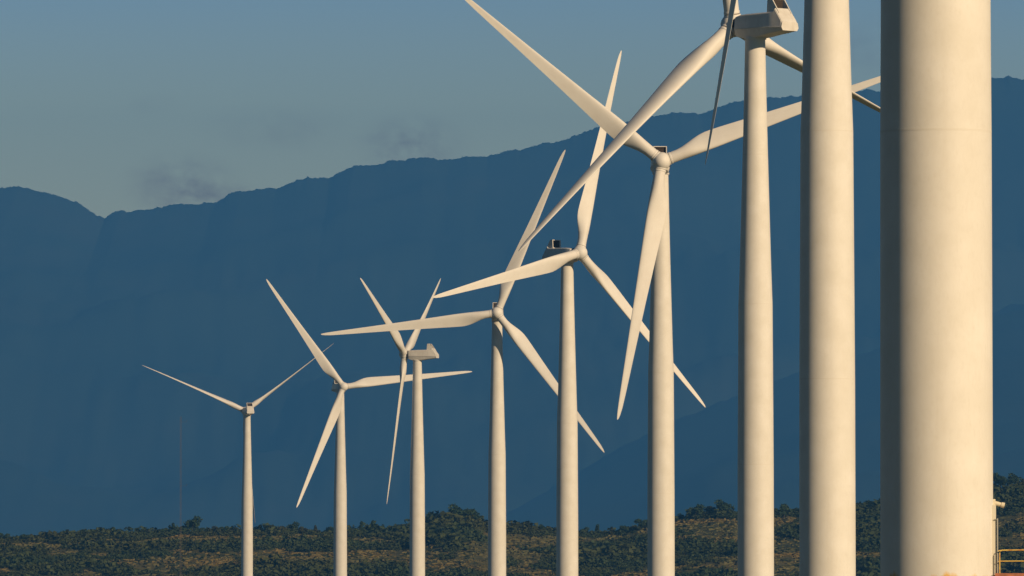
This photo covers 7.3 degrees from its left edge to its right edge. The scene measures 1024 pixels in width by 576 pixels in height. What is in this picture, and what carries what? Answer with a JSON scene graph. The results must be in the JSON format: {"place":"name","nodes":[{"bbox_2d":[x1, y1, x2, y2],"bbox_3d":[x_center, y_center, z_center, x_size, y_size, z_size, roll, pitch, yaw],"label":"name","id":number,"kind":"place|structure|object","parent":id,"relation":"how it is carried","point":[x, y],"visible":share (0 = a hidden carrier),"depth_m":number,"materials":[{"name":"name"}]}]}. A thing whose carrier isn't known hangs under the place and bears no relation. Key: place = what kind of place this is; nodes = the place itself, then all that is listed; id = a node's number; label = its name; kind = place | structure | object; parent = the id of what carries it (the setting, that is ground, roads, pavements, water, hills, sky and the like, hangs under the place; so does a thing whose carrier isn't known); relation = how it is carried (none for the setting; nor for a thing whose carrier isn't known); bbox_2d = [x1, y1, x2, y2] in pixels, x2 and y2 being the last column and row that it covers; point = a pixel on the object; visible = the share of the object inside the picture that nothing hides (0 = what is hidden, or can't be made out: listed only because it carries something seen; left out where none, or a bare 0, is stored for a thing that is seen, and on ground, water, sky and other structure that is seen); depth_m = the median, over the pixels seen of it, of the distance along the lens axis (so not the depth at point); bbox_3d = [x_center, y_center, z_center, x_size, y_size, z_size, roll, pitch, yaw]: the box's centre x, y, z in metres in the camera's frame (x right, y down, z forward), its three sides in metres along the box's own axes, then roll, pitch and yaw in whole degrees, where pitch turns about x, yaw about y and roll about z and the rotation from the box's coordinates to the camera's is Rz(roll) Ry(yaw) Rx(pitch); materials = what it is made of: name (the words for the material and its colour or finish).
{"place":"outdoors","nodes":[
{"label":"outdoors","id":0,"kind":"place"},
{"bbox_2d":[0,75,1023,536],"bbox_3d":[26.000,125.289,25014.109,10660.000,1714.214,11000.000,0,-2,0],"label":"mountains","id":1,"kind":"structure","parent":0,"point":[100,317],"depth_m":23544.69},
{"bbox_2d":[0,488,1023,575],"bbox_3d":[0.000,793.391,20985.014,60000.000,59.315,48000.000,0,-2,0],"label":"ground","id":2,"kind":"structure","parent":0,"point":[788,557],"depth_m":3189.64,"materials":[{"name":"brown plant"}]},
{"bbox_2d":[0,533,9,538],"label":"tree","id":3,"kind":"object","parent":2,"relation":"on","point":[5,535],"visible":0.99,"depth_m":3415.13,"materials":[{"name":"green plant"}]},
{"bbox_2d":[19,534,29,538],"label":"tree","id":4,"kind":"object","parent":2,"relation":"on","point":[24,537],"visible":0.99,"depth_m":3407.97,"materials":[{"name":"green plant"}]},
{"bbox_2d":[180,417,186,569],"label":"lattice mast","id":5,"kind":"object","parent":2,"relation":"on","point":[181,481],"visible":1,"depth_m":2999.28,"materials":[{"name":"grey metal"}]},
{"bbox_2d":[183,516,202,529],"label":"tree","id":6,"kind":"object","parent":2,"relation":"on","point":[193,523],"visible":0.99,"depth_m":3420.36,"materials":[{"name":"green plant"}]},
{"bbox_2d":[206,526,220,531],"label":"tree","id":7,"kind":"object","parent":2,"relation":"on","point":[214,528],"visible":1,"depth_m":3406.36,"materials":[{"name":"green plant"}]},
{"bbox_2d":[215,526,228,530],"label":"tree","id":8,"kind":"object","parent":2,"relation":"on","point":[225,528],"visible":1,"depth_m":3412.39,"materials":[{"name":"green plant"}]},
{"bbox_2d":[145,343,333,575],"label":"wind turbine","id":9,"kind":"object","parent":2,"relation":"on","point":[247,411],"visible":1,"depth_m":2868.00,"materials":[{"name":"paint"}]},
{"bbox_2d":[276,526,286,530],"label":"tree","id":10,"kind":"object","parent":2,"relation":"on","point":[281,528],"visible":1,"depth_m":3411.29,"materials":[{"name":"green plant"}]},
{"bbox_2d":[286,521,299,528],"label":"tree","id":11,"kind":"object","parent":2,"relation":"on","point":[292,526],"visible":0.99,"depth_m":3416.56,"materials":[{"name":"green plant"}]},
{"bbox_2d":[297,526,308,531],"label":"tree","id":12,"kind":"object","parent":2,"relation":"on","point":[301,529],"visible":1,"depth_m":3420.28,"materials":[{"name":"green plant"}]},
{"bbox_2d":[325,526,333,531],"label":"tree","id":13,"kind":"object","parent":2,"relation":"on","point":[330,528],"visible":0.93,"depth_m":3405.76,"materials":[{"name":"green plant"}]},
{"bbox_2d":[359,521,363,530],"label":"tree","id":14,"kind":"object","parent":2,"relation":"on","point":[361,525],"visible":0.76,"depth_m":3420.24,"materials":[{"name":"green plant"}]},
{"bbox_2d":[266,279,471,575],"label":"wind turbine","id":15,"kind":"object","parent":2,"relation":"on","point":[340,387],"visible":0.99,"depth_m":2463.54,"materials":[{"name":"beige metal"}]},
{"bbox_2d":[370,520,375,532],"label":"tree","id":16,"kind":"object","parent":2,"relation":"on","point":[372,525],"visible":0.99,"depth_m":3406.79,"materials":[{"name":"green plant"}]},
{"bbox_2d":[360,278,440,575],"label":"wind turbine","id":17,"kind":"object","parent":2,"relation":"on","point":[417,518],"visible":0.98,"depth_m":2161.93,"materials":[{"name":"beige metal"}]},
{"bbox_2d":[426,511,441,521],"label":"tree","id":18,"kind":"object","parent":2,"relation":"on","point":[432,513],"visible":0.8,"depth_m":3404.08,"materials":[{"name":"green plant"}]},
{"bbox_2d":[448,503,465,513],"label":"tree","id":19,"kind":"object","parent":2,"relation":"on","point":[456,509],"visible":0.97,"depth_m":3419.72,"materials":[{"name":"green plant"}]},
{"bbox_2d":[321,150,603,575],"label":"wind turbine","id":20,"kind":"object","parent":2,"relation":"on","point":[497,509],"visible":0.97,"depth_m":1848.45,"materials":[{"name":"beige metal"}]},
{"bbox_2d":[461,508,475,516],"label":"tree","id":21,"kind":"object","parent":2,"relation":"on","point":[468,512],"visible":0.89,"depth_m":3409.01,"materials":[{"name":"green plant"}]},
{"bbox_2d":[471,512,482,518],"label":"tree","id":22,"kind":"object","parent":2,"relation":"on","point":[476,515],"visible":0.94,"depth_m":3407.63,"materials":[{"name":"green plant"}]},
{"bbox_2d":[0,481,1023,575],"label":"scrub","id":23,"kind":"object","parent":2,"relation":"on","point":[449,532],"visible":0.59,"depth_m":3223.59,"materials":[{"name":"green plant"}]},
{"bbox_2d":[433,51,704,575],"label":"wind turbine","id":24,"kind":"object","parent":2,"relation":"on","point":[555,256],"visible":0.98,"depth_m":1532.97,"materials":[{"name":"beige metal"}]},
{"bbox_2d":[619,525,629,532],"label":"tree","id":25,"kind":"object","parent":2,"relation":"on","point":[625,528],"visible":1,"depth_m":3407.44,"materials":[{"name":"green plant"}]},
{"bbox_2d":[629,526,638,530],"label":"tree","id":26,"kind":"object","parent":2,"relation":"on","point":[633,528],"visible":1,"depth_m":3408.99,"materials":[{"name":"green plant"}]},
{"bbox_2d":[634,518,647,528],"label":"tree","id":27,"kind":"object","parent":2,"relation":"on","point":[641,522],"visible":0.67,"depth_m":3403.97,"materials":[{"name":"green plant"}]},
{"bbox_2d":[465,0,879,575],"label":"wind turbine","id":28,"kind":"object","parent":2,"relation":"on","point":[654,269],"visible":0.96,"depth_m":1235.75,"materials":[{"name":"beige metal"}]},
{"bbox_2d":[685,504,705,518],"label":"tree","id":29,"kind":"object","parent":2,"relation":"on","point":[697,510],"visible":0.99,"depth_m":3406.39,"materials":[{"name":"green plant"}]},
{"bbox_2d":[519,0,879,575],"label":"wind turbine","id":30,"kind":"object","parent":2,"relation":"on","point":[755,32],"visible":0.85,"depth_m":926.48,"materials":[{"name":"beige metal"}]},
{"bbox_2d":[704,506,715,511],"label":"tree","id":31,"kind":"object","parent":2,"relation":"on","point":[709,508],"visible":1,"depth_m":3421.52,"materials":[{"name":"green plant"}]},
{"bbox_2d":[714,499,733,510],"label":"tree","id":32,"kind":"object","parent":2,"relation":"on","point":[721,503],"visible":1,"depth_m":3413.98,"materials":[{"name":"green plant"}]},
{"bbox_2d":[774,507,784,513],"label":"tree","id":33,"kind":"object","parent":2,"relation":"on","point":[776,511],"visible":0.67,"depth_m":3406.09,"materials":[{"name":"green plant"}]},
{"bbox_2d":[705,0,855,575],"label":"wind turbine","id":34,"kind":"object","parent":2,"relation":"on","point":[827,526],"visible":1,"depth_m":598.83,"materials":[{"name":"beige metal"}]},
{"bbox_2d":[780,504,791,516],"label":"tree","id":35,"kind":"object","parent":2,"relation":"on","point":[787,509],"visible":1,"depth_m":3407.14,"materials":[{"name":"green plant"}]},
{"bbox_2d":[880,0,1023,575],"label":"wind turbine","id":36,"kind":"object","parent":2,"relation":"on","point":[938,503],"visible":1,"depth_m":298.50,"materials":[{"name":"beige metal"}]},
{"bbox_2d":[993,472,1007,486],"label":"tree","id":37,"kind":"object","parent":2,"relation":"on","point":[998,479],"visible":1,"depth_m":3421.04,"materials":[{"name":"green plant"}]},
{"bbox_2d":[1000,478,1015,485],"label":"tree","id":38,"kind":"object","parent":2,"relation":"on","point":[1003,482],"visible":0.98,"depth_m":3411.32,"materials":[{"name":"green plant"}]},
{"bbox_2d":[1007,472,1021,483],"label":"tree","id":39,"kind":"object","parent":2,"relation":"on","point":[1015,477],"visible":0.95,"depth_m":3412.48,"materials":[{"name":"green plant"}]},
{"bbox_2d":[0,0,1023,217],"label":"sky","id":40,"kind":"structure","parent":0,"point":[107,107],"materials":[{"name":"blue"}]},
{"bbox_2d":[506,309,1023,531],"bbox_3d":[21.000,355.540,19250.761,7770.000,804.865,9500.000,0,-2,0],"label":"foothills","id":41,"kind":"structure","parent":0,"point":[613,489],"depth_m":19325.60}
]}

